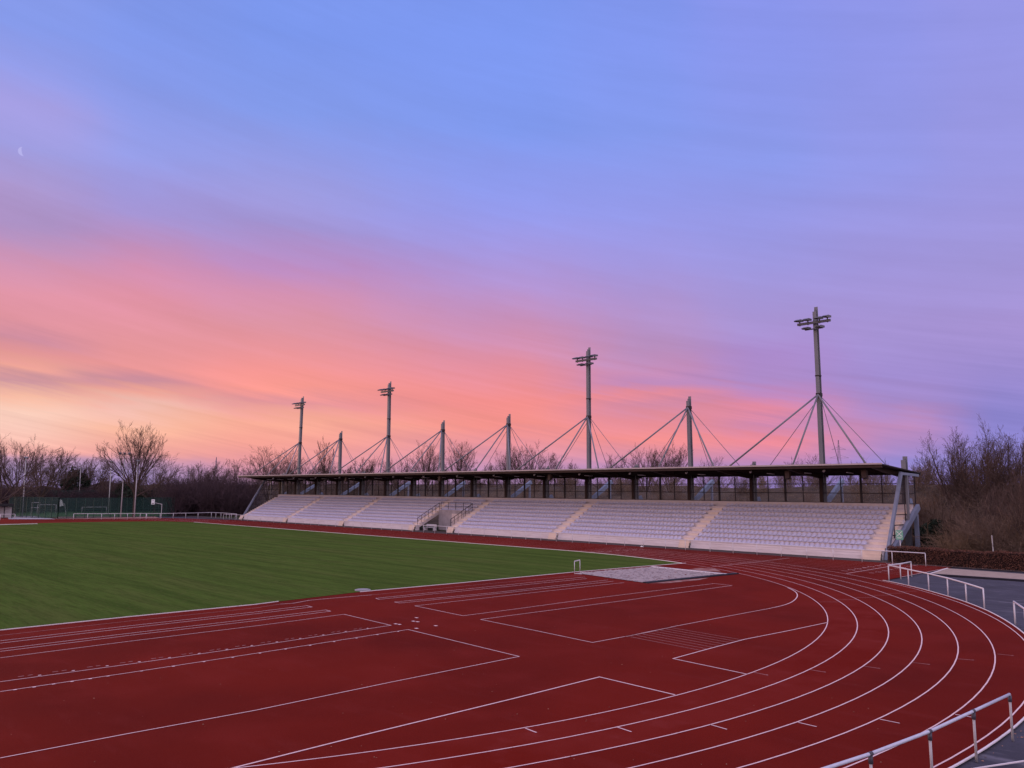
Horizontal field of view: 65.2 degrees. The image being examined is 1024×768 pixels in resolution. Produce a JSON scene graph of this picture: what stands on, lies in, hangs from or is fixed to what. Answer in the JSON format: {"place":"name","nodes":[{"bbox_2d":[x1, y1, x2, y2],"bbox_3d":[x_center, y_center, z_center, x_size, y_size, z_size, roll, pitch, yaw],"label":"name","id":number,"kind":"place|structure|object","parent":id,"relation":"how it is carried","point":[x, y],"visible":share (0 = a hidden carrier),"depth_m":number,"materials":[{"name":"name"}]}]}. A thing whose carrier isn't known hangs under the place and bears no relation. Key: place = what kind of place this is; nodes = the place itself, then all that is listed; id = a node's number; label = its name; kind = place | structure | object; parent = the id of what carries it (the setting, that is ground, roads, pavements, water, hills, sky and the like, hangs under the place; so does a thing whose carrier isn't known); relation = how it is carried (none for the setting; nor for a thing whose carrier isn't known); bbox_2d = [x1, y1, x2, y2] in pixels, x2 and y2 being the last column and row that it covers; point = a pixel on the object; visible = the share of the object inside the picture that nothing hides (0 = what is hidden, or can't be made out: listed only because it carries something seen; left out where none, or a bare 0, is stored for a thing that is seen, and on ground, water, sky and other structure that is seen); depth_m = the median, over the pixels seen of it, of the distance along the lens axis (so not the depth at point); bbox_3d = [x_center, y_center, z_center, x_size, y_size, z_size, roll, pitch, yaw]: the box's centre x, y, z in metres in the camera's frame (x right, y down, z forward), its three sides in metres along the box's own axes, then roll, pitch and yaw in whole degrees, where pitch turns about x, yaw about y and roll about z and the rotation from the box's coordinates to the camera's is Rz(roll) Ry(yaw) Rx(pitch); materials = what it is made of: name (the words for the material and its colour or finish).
{"place":"outdoors","nodes":[
{"label":"outdoors","id":0,"kind":"place"},
{"bbox_2d":[8,516,50,518],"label":"paved path","id":1,"kind":"structure","parent":0,"point":[24,517],"depth_m":151.67,"materials":[{"name":"grey concrete"}]},
{"bbox_2d":[12,511,170,516],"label":"court lawn","id":2,"kind":"structure","parent":0,"point":[77,513],"depth_m":175.74,"materials":[{"name":"green plant"}]},
{"bbox_2d":[21,457,27,516],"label":"floodlight pole","id":3,"kind":"object","parent":2,"relation":"on","point":[23,488],"visible":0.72,"depth_m":159.18,"materials":[{"name":"grey metal"}]},
{"bbox_2d":[0,435,65,514],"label":"bare tree","id":4,"kind":"object","parent":2,"relation":"on","point":[18,473],"visible":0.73,"depth_m":173.74,"materials":[{"name":"brown plant"}]},
{"bbox_2d":[0,443,78,513],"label":"bare tree","id":5,"kind":"object","parent":2,"relation":"on","point":[55,473],"visible":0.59,"depth_m":182.23,"materials":[{"name":"brown plant"}]},
{"bbox_2d":[27,490,154,510],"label":"court fence","id":6,"kind":"object","parent":2,"relation":"on","point":[103,510],"visible":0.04,"depth_m":202.11,"materials":[{"name":"teal metal"}]},
{"bbox_2d":[108,461,111,514],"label":"floodlight pole","id":7,"kind":"object","parent":2,"relation":"on","point":[109,491],"visible":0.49,"depth_m":173.73,"materials":[{"name":"grey metal"}]},
{"bbox_2d":[94,473,150,504],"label":"bare tree","id":8,"kind":"object","parent":2,"relation":"on","point":[111,484],"visible":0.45,"depth_m":200.50,"materials":[{"name":"brown plant"}]},
{"bbox_2d":[108,480,146,511],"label":"evergreen bush","id":9,"kind":"object","parent":2,"relation":"on","point":[138,498],"visible":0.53,"depth_m":195.60,"materials":[{"name":"green plant"}]},
{"bbox_2d":[122,453,191,511],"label":"bare tree","id":10,"kind":"object","parent":2,"relation":"on","point":[163,471],"visible":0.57,"depth_m":194.40,"materials":[{"name":"brown plant"}]},
{"bbox_2d":[56,516,157,518],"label":"gravel path","id":11,"kind":"structure","parent":0,"point":[104,517],"depth_m":157.63,"materials":[{"name":"grey gravel"}]},
{"bbox_2d":[1,508,445,531],"bbox_3d":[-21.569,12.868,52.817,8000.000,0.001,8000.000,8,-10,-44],"label":"ground","id":12,"kind":"structure","parent":0,"point":[420,527],"depth_m":158.17,"materials":[{"name":"green plant"}]},
{"bbox_2d":[0,434,60,517],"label":"bare tree","id":13,"kind":"object","parent":12,"relation":"on","point":[28,476],"visible":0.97,"depth_m":156.62,"materials":[{"name":"brown plant"}]},
{"bbox_2d":[2,452,102,492],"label":"bare tree","id":14,"kind":"object","parent":12,"relation":"on","point":[77,469],"visible":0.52,"depth_m":203.10,"materials":[{"name":"brown plant"}]},
{"bbox_2d":[58,467,91,508],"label":"evergreen tree","id":15,"kind":"object","parent":12,"relation":"on","point":[83,484],"visible":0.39,"depth_m":204.48,"materials":[{"name":"green plant"}]},
{"bbox_2d":[66,454,115,493],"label":"bare tree","id":16,"kind":"object","parent":12,"relation":"on","point":[93,470],"visible":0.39,"depth_m":210.12,"materials":[{"name":"brown plant"}]},
{"bbox_2d":[119,452,129,517],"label":"floodlight pole","id":17,"kind":"object","parent":12,"relation":"on","point":[120,453],"visible":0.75,"depth_m":158.62,"materials":[{"name":"grey metal"}]},
{"bbox_2d":[0,462,268,516],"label":"thicket","id":18,"kind":"object","parent":12,"relation":"on","point":[213,494],"visible":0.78,"depth_m":179.35,"materials":[{"name":"brown plant"}]},
{"bbox_2d":[251,396,316,493],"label":"floodlight mast","id":19,"kind":"object","parent":12,"relation":"on","point":[301,404],"visible":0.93,"depth_m":154.91,"materials":[{"name":"grey metal"}]},
{"bbox_2d":[288,431,359,494],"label":"roof mast","id":20,"kind":"object","parent":12,"relation":"on","point":[339,440],"visible":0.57,"depth_m":144.50,"materials":[{"name":"grey metal"}]},
{"bbox_2d":[333,381,410,495],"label":"floodlight mast","id":21,"kind":"object","parent":12,"relation":"on","point":[388,435],"visible":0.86,"depth_m":134.38,"materials":[{"name":"grey metal"}]},
{"bbox_2d":[382,420,470,496],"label":"roof mast","id":22,"kind":"object","parent":12,"relation":"on","point":[441,465],"visible":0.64,"depth_m":124.02,"materials":[{"name":"grey metal"}]},
{"bbox_2d":[424,524,436,530],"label":"bench","id":23,"kind":"object","parent":12,"relation":"on","point":[434,528],"visible":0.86,"depth_m":113.59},
{"bbox_2d":[442,414,541,496],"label":"roof mast","id":24,"kind":"object","parent":12,"relation":"on","point":[507,426],"visible":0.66,"depth_m":113.65,"materials":[{"name":"grey metal"}]},
{"bbox_2d":[516,347,627,498],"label":"floodlight mast","id":25,"kind":"object","parent":12,"relation":"on","point":[587,418],"visible":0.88,"depth_m":103.43,"materials":[{"name":"grey metal"}]},
{"bbox_2d":[238,456,920,559],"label":"grandstand","id":26,"kind":"object","parent":12,"relation":"on","point":[903,515],"visible":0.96,"depth_m":91.56,"materials":[{"name":"plastic"}]},
{"bbox_2d":[452,514,462,526],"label":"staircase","id":27,"kind":"structure","parent":26,"relation":"in","point":[456,517],"depth_m":114.09,"materials":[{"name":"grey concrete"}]},
{"bbox_2d":[248,496,734,539],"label":"seat rows","id":28,"kind":"object","parent":26,"relation":"on","point":[387,501],"visible":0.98,"depth_m":103.53,"materials":[{"name":"white plastic"}]},
{"bbox_2d":[785,470,790,479],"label":"loudspeaker","id":29,"kind":"object","parent":26,"relation":"attached to","point":[787,474],"visible":1,"depth_m":75.91,"materials":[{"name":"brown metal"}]},
{"bbox_2d":[861,469,867,478],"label":"loudspeaker","id":30,"kind":"object","parent":26,"relation":"attached to","point":[864,474],"visible":1,"depth_m":70.83,"materials":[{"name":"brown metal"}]},
{"bbox_2d":[610,396,739,499],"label":"roof mast","id":31,"kind":"object","parent":12,"relation":"on","point":[688,411],"visible":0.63,"depth_m":92.37,"materials":[{"name":"grey metal"}]},
{"bbox_2d":[729,307,884,501],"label":"floodlight mast","id":32,"kind":"object","parent":12,"relation":"on","point":[816,322],"visible":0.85,"depth_m":81.68,"materials":[{"name":"grey metal"}]},
{"bbox_2d":[831,440,847,478],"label":"power pylon","id":33,"kind":"object","parent":12,"relation":"on","point":[838,454],"visible":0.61,"depth_m":480.17,"materials":[{"name":"silver metal"}]},
{"bbox_2d":[913,518,951,547],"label":"evergreen bush","id":34,"kind":"object","parent":12,"relation":"on","point":[931,527],"visible":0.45,"depth_m":74.79,"materials":[{"name":"green plant"}]},
{"bbox_2d":[869,478,1023,553],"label":"thicket","id":35,"kind":"object","parent":12,"relation":"on","point":[975,536],"visible":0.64,"depth_m":66.54,"materials":[{"name":"brown plant"}]},
{"bbox_2d":[0,521,676,629],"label":"grass pitch","id":36,"kind":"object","parent":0,"point":[55,573],"depth_m":61.46,"materials":[{"name":"green plant"}]},
{"bbox_2d":[1,601,278,629],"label":"kerb","id":37,"kind":"structure","parent":36,"relation":"on","point":[134,616],"depth_m":36.79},
{"bbox_2d":[355,588,370,590],"bbox_3d":[-8.688,11.977,46.548,0.920,0.075,0.920,8,-10,-44],"label":"shaft lid","id":38,"kind":"object","parent":36,"relation":"on","point":[363,589],"visible":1,"depth_m":46.40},
{"bbox_2d":[198,522,680,562],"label":"kerb","id":39,"kind":"structure","parent":36,"relation":"on","point":[464,542],"depth_m":85.21,"materials":[{"name":"grey concrete"}]},
{"bbox_2d":[43,481,833,493],"bbox_3d":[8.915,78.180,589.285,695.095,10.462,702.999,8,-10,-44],"label":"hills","id":40,"kind":"structure","parent":0,"point":[259,485],"depth_m":552.03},
{"bbox_2d":[0,517,1023,767],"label":"running track","id":41,"kind":"structure","parent":0,"point":[48,715],"depth_m":26.16,"materials":[{"name":"red rubber"}]},
{"bbox_2d":[0,504,13,517],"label":"shelter","id":42,"kind":"object","parent":41,"relation":"on","point":[6,511],"visible":0.88,"depth_m":153.03,"materials":[{"name":"white"}]},
{"bbox_2d":[8,497,59,517],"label":"court fence","id":43,"kind":"object","parent":41,"relation":"on","point":[45,509],"visible":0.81,"depth_m":154.27,"materials":[{"name":"teal metal"}]},
{"bbox_2d":[73,513,145,518],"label":"rail","id":44,"kind":"object","parent":41,"relation":"on","point":[117,513],"visible":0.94,"depth_m":149.50,"materials":[{"name":"white metal"}]},
{"bbox_2d":[146,512,236,518],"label":"rail","id":45,"kind":"object","parent":41,"relation":"on","point":[185,517],"visible":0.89,"depth_m":152.99,"materials":[{"name":"white metal"}]},
{"bbox_2d":[8,521,1013,676],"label":"worn track markings","id":46,"kind":"object","parent":41,"relation":"on","point":[566,576],"visible":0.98,"depth_m":48.05,"materials":[{"name":"paint"}]},
{"bbox_2d":[0,518,1023,767],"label":"track markings","id":47,"kind":"object","parent":41,"relation":"on","point":[614,680],"visible":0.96,"depth_m":24.39,"materials":[{"name":"paint"}]},
{"bbox_2d":[360,563,681,591],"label":"kerb","id":48,"kind":"structure","parent":41,"relation":"on","point":[508,578],"depth_m":52.85,"materials":[{"name":"grey concrete"}]},
{"bbox_2d":[242,558,887,767],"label":"running track wear","id":49,"kind":"object","parent":41,"relation":"on","point":[869,639],"visible":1,"depth_m":21.40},
{"bbox_2d":[223,514,925,565],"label":"rail","id":50,"kind":"object","parent":41,"relation":"on","point":[604,535],"visible":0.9,"depth_m":84.33,"materials":[{"name":"white metal"}]},
{"bbox_2d":[579,566,738,582],"bbox_3d":[10.056,13.341,56.296,9.524,0.115,7.174,6,-10,-38],"label":"sand pit","id":51,"kind":"object","parent":41,"relation":"on","point":[650,573],"visible":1,"depth_m":55.74,"materials":[{"name":"beige sand"}]},
{"bbox_2d":[656,568,718,582],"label":"spilled sand","id":52,"kind":"structure","parent":41,"relation":"on","point":[704,569],"depth_m":53.46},
{"bbox_2d":[883,580,1023,767],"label":"kerb","id":53,"kind":"structure","parent":41,"relation":"on","point":[987,746],"depth_m":19.43,"materials":[{"name":"grey concrete"}]},
{"bbox_2d":[0,0,1023,487],"label":"sky","id":54,"kind":"structure","parent":0,"point":[217,216],"materials":[{"name":"blue"}]},
{"bbox_2d":[144,484,1021,547],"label":"bank terrain","id":55,"kind":"structure","parent":0,"point":[791,497],"depth_m":113.75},
{"bbox_2d":[184,459,231,481],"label":"bare tree","id":56,"kind":"object","parent":55,"relation":"on","point":[209,472],"visible":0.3,"depth_m":232.79,"materials":[{"name":"brown plant"}]},
{"bbox_2d":[201,459,255,486],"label":"bare tree","id":57,"kind":"object","parent":55,"relation":"on","point":[232,476],"visible":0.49,"depth_m":228.83,"materials":[{"name":"brown plant"}]},
{"bbox_2d":[233,443,297,501],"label":"bare tree","id":58,"kind":"object","parent":55,"relation":"on","point":[266,470],"visible":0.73,"depth_m":180.47,"materials":[{"name":"brown plant"}]},
{"bbox_2d":[267,450,314,493],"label":"bare tree","id":59,"kind":"object","parent":55,"relation":"on","point":[291,464],"visible":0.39,"depth_m":191.52,"materials":[{"name":"brown plant"}]},
{"bbox_2d":[288,458,337,494],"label":"bare tree","id":60,"kind":"object","parent":55,"relation":"on","point":[302,483],"visible":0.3,"depth_m":181.69,"materials":[{"name":"brown plant"}]},
{"bbox_2d":[314,438,337,492],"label":"bare tree","id":61,"kind":"object","parent":55,"relation":"on","point":[323,471],"visible":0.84,"depth_m":178.83,"materials":[{"name":"brown plant"}]},
{"bbox_2d":[327,465,368,491],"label":"bare tree","id":62,"kind":"object","parent":55,"relation":"on","point":[344,484],"visible":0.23,"depth_m":173.69,"materials":[{"name":"brown plant"}]},
{"bbox_2d":[350,457,384,492],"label":"bare tree","id":63,"kind":"object","parent":55,"relation":"on","point":[366,470],"visible":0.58,"depth_m":165.48,"materials":[{"name":"brown plant"}]},
{"bbox_2d":[378,456,430,492],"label":"bare tree","id":64,"kind":"object","parent":55,"relation":"on","point":[394,481],"visible":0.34,"depth_m":161.91,"materials":[{"name":"brown plant"}]},
{"bbox_2d":[406,440,448,494],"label":"bare tree","id":65,"kind":"object","parent":55,"relation":"on","point":[424,463],"visible":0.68,"depth_m":157.91,"materials":[{"name":"brown plant"}]},
{"bbox_2d":[437,438,483,491],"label":"bare tree","id":66,"kind":"object","parent":55,"relation":"on","point":[466,459],"visible":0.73,"depth_m":153.53,"materials":[{"name":"brown plant"}]},
{"bbox_2d":[483,463,501,486],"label":"bare tree","id":67,"kind":"object","parent":55,"relation":"on","point":[489,479],"visible":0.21,"depth_m":168.51,"materials":[{"name":"brown plant"}]},
{"bbox_2d":[487,450,521,487],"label":"bare tree","id":68,"kind":"object","parent":55,"relation":"on","point":[489,468],"visible":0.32,"depth_m":148.52,"materials":[{"name":"brown plant"}]},
{"bbox_2d":[501,441,557,485],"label":"bare tree","id":69,"kind":"object","parent":55,"relation":"on","point":[521,463],"visible":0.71,"depth_m":146.95,"materials":[{"name":"brown plant"}]},
{"bbox_2d":[527,452,578,485],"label":"bare tree","id":70,"kind":"object","parent":55,"relation":"on","point":[555,459],"visible":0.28,"depth_m":147.97,"materials":[{"name":"brown plant"}]},
{"bbox_2d":[563,461,581,486],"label":"bare tree","id":71,"kind":"object","parent":55,"relation":"on","point":[575,468],"visible":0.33,"depth_m":148.38,"materials":[{"name":"brown plant"}]},
{"bbox_2d":[583,453,650,490],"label":"bare tree","id":72,"kind":"object","parent":55,"relation":"on","point":[610,465],"visible":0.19,"depth_m":138.18,"materials":[{"name":"brown plant"}]},
{"bbox_2d":[234,459,1019,545],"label":"undergrowth","id":73,"kind":"object","parent":55,"relation":"on","point":[919,480],"visible":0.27,"depth_m":112.34,"materials":[{"name":"brown plant"}]},
{"bbox_2d":[616,443,664,491],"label":"bare tree","id":74,"kind":"object","parent":55,"relation":"on","point":[643,465],"visible":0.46,"depth_m":135.16,"materials":[{"name":"brown plant"}]},
{"bbox_2d":[648,442,687,492],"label":"bare tree","id":75,"kind":"object","parent":55,"relation":"on","point":[672,461],"visible":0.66,"depth_m":130.59,"materials":[{"name":"brown plant"}]},
{"bbox_2d":[694,455,736,491],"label":"bare tree","id":76,"kind":"object","parent":55,"relation":"on","point":[701,485],"visible":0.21,"depth_m":134.41,"materials":[{"name":"brown plant"}]},
{"bbox_2d":[790,453,836,486],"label":"bare tree","id":77,"kind":"object","parent":55,"relation":"on","point":[804,483],"visible":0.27,"depth_m":134.99,"materials":[{"name":"brown plant"}]},
{"bbox_2d":[834,462,856,485],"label":"bare tree","id":78,"kind":"object","parent":55,"relation":"on","point":[849,479],"visible":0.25,"depth_m":128.05,"materials":[{"name":"brown plant"}]},
{"bbox_2d":[877,459,894,484],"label":"bare tree","id":79,"kind":"object","parent":55,"relation":"on","point":[884,477],"visible":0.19,"depth_m":107.97,"materials":[{"name":"brown plant"}]},
{"bbox_2d":[915,450,941,484],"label":"bare tree","id":80,"kind":"object","parent":55,"relation":"on","point":[925,464],"visible":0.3,"depth_m":104.25,"materials":[{"name":"brown plant"}]},
{"bbox_2d":[911,426,1007,514],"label":"bare tree","id":81,"kind":"object","parent":55,"relation":"on","point":[950,478],"visible":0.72,"depth_m":84.28,"materials":[{"name":"brown plant"}]},
{"bbox_2d":[920,413,1023,512],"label":"bare tree","id":82,"kind":"object","parent":55,"relation":"on","point":[989,481],"visible":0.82,"depth_m":80.81,"materials":[{"name":"brown plant"}]},
{"bbox_2d":[946,424,1023,511],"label":"bare tree","id":83,"kind":"object","parent":55,"relation":"on","point":[1021,472],"visible":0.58,"depth_m":81.32,"materials":[{"name":"brown plant"}]},
{"bbox_2d":[948,439,1023,499],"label":"bare tree","id":84,"kind":"object","parent":55,"relation":"on","point":[998,467],"visible":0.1,"depth_m":87.84,"materials":[{"name":"brown plant"}]},
{"bbox_2d":[158,516,1023,767],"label":"asphalt","id":85,"kind":"structure","parent":0,"point":[1000,596],"depth_m":44.56,"materials":[{"name":"grey asphalt"}]},
{"bbox_2d":[57,497,174,518],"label":"court fence","id":86,"kind":"object","parent":85,"relation":"on","point":[158,508],"visible":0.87,"depth_m":157.76,"materials":[{"name":"teal metal"}]},
{"bbox_2d":[133,460,139,517],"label":"floodlight pole","id":87,"kind":"object","parent":85,"relation":"on","point":[137,461],"visible":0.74,"depth_m":155.99,"materials":[{"name":"grey metal"}]},
{"bbox_2d":[95,422,187,516],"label":"bare tree","id":88,"kind":"object","parent":85,"relation":"on","point":[143,460],"visible":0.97,"depth_m":159.67,"materials":[{"name":"brown plant"}]},
{"bbox_2d":[895,530,902,547],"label":"sign","id":89,"kind":"object","parent":85,"relation":"on","point":[899,534],"visible":0.84,"depth_m":66.97,"materials":[{"name":"green"}]},
{"bbox_2d":[822,693,1013,767],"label":"rail","id":90,"kind":"object","parent":85,"relation":"on","point":[870,754],"visible":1,"depth_m":16.24,"materials":[{"name":"silver metal"}]},
{"bbox_2d":[888,561,984,608],"bbox_3d":[24.787,11.874,48.230,2.126,1.058,15.761,-2,-8,14],"label":"rail","id":91,"kind":"object","parent":85,"relation":"on","point":[928,574],"visible":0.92,"depth_m":47.62,"materials":[{"name":"white metal"}]},
{"bbox_2d":[887,545,1023,570],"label":"hedge","id":92,"kind":"object","parent":85,"relation":"on","point":[1005,560],"visible":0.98,"depth_m":62.54,"materials":[{"name":"black plant"}]},
{"bbox_2d":[931,568,1023,580],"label":"sand pit","id":93,"kind":"object","parent":85,"relation":"on","point":[949,572],"visible":0.99,"depth_m":56.48,"materials":[{"name":"beige soil"}]},
{"bbox_2d":[976,760,1023,767],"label":"kerb","id":94,"kind":"structure","parent":85,"relation":"on","point":[1000,764],"depth_m":17.33,"materials":[{"name":"grey concrete"}]},
{"bbox_2d":[1013,601,1023,624],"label":"rail","id":95,"kind":"object","parent":85,"relation":"on","point":[1014,603],"visible":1,"depth_m":35.73,"materials":[{"name":"white metal"}]},
{"bbox_2d":[183,516,1023,571],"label":"gravel strip","id":96,"kind":"object","parent":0,"point":[775,554],"visible":0.71,"depth_m":86.24,"materials":[{"name":"gravel"}]}
]}

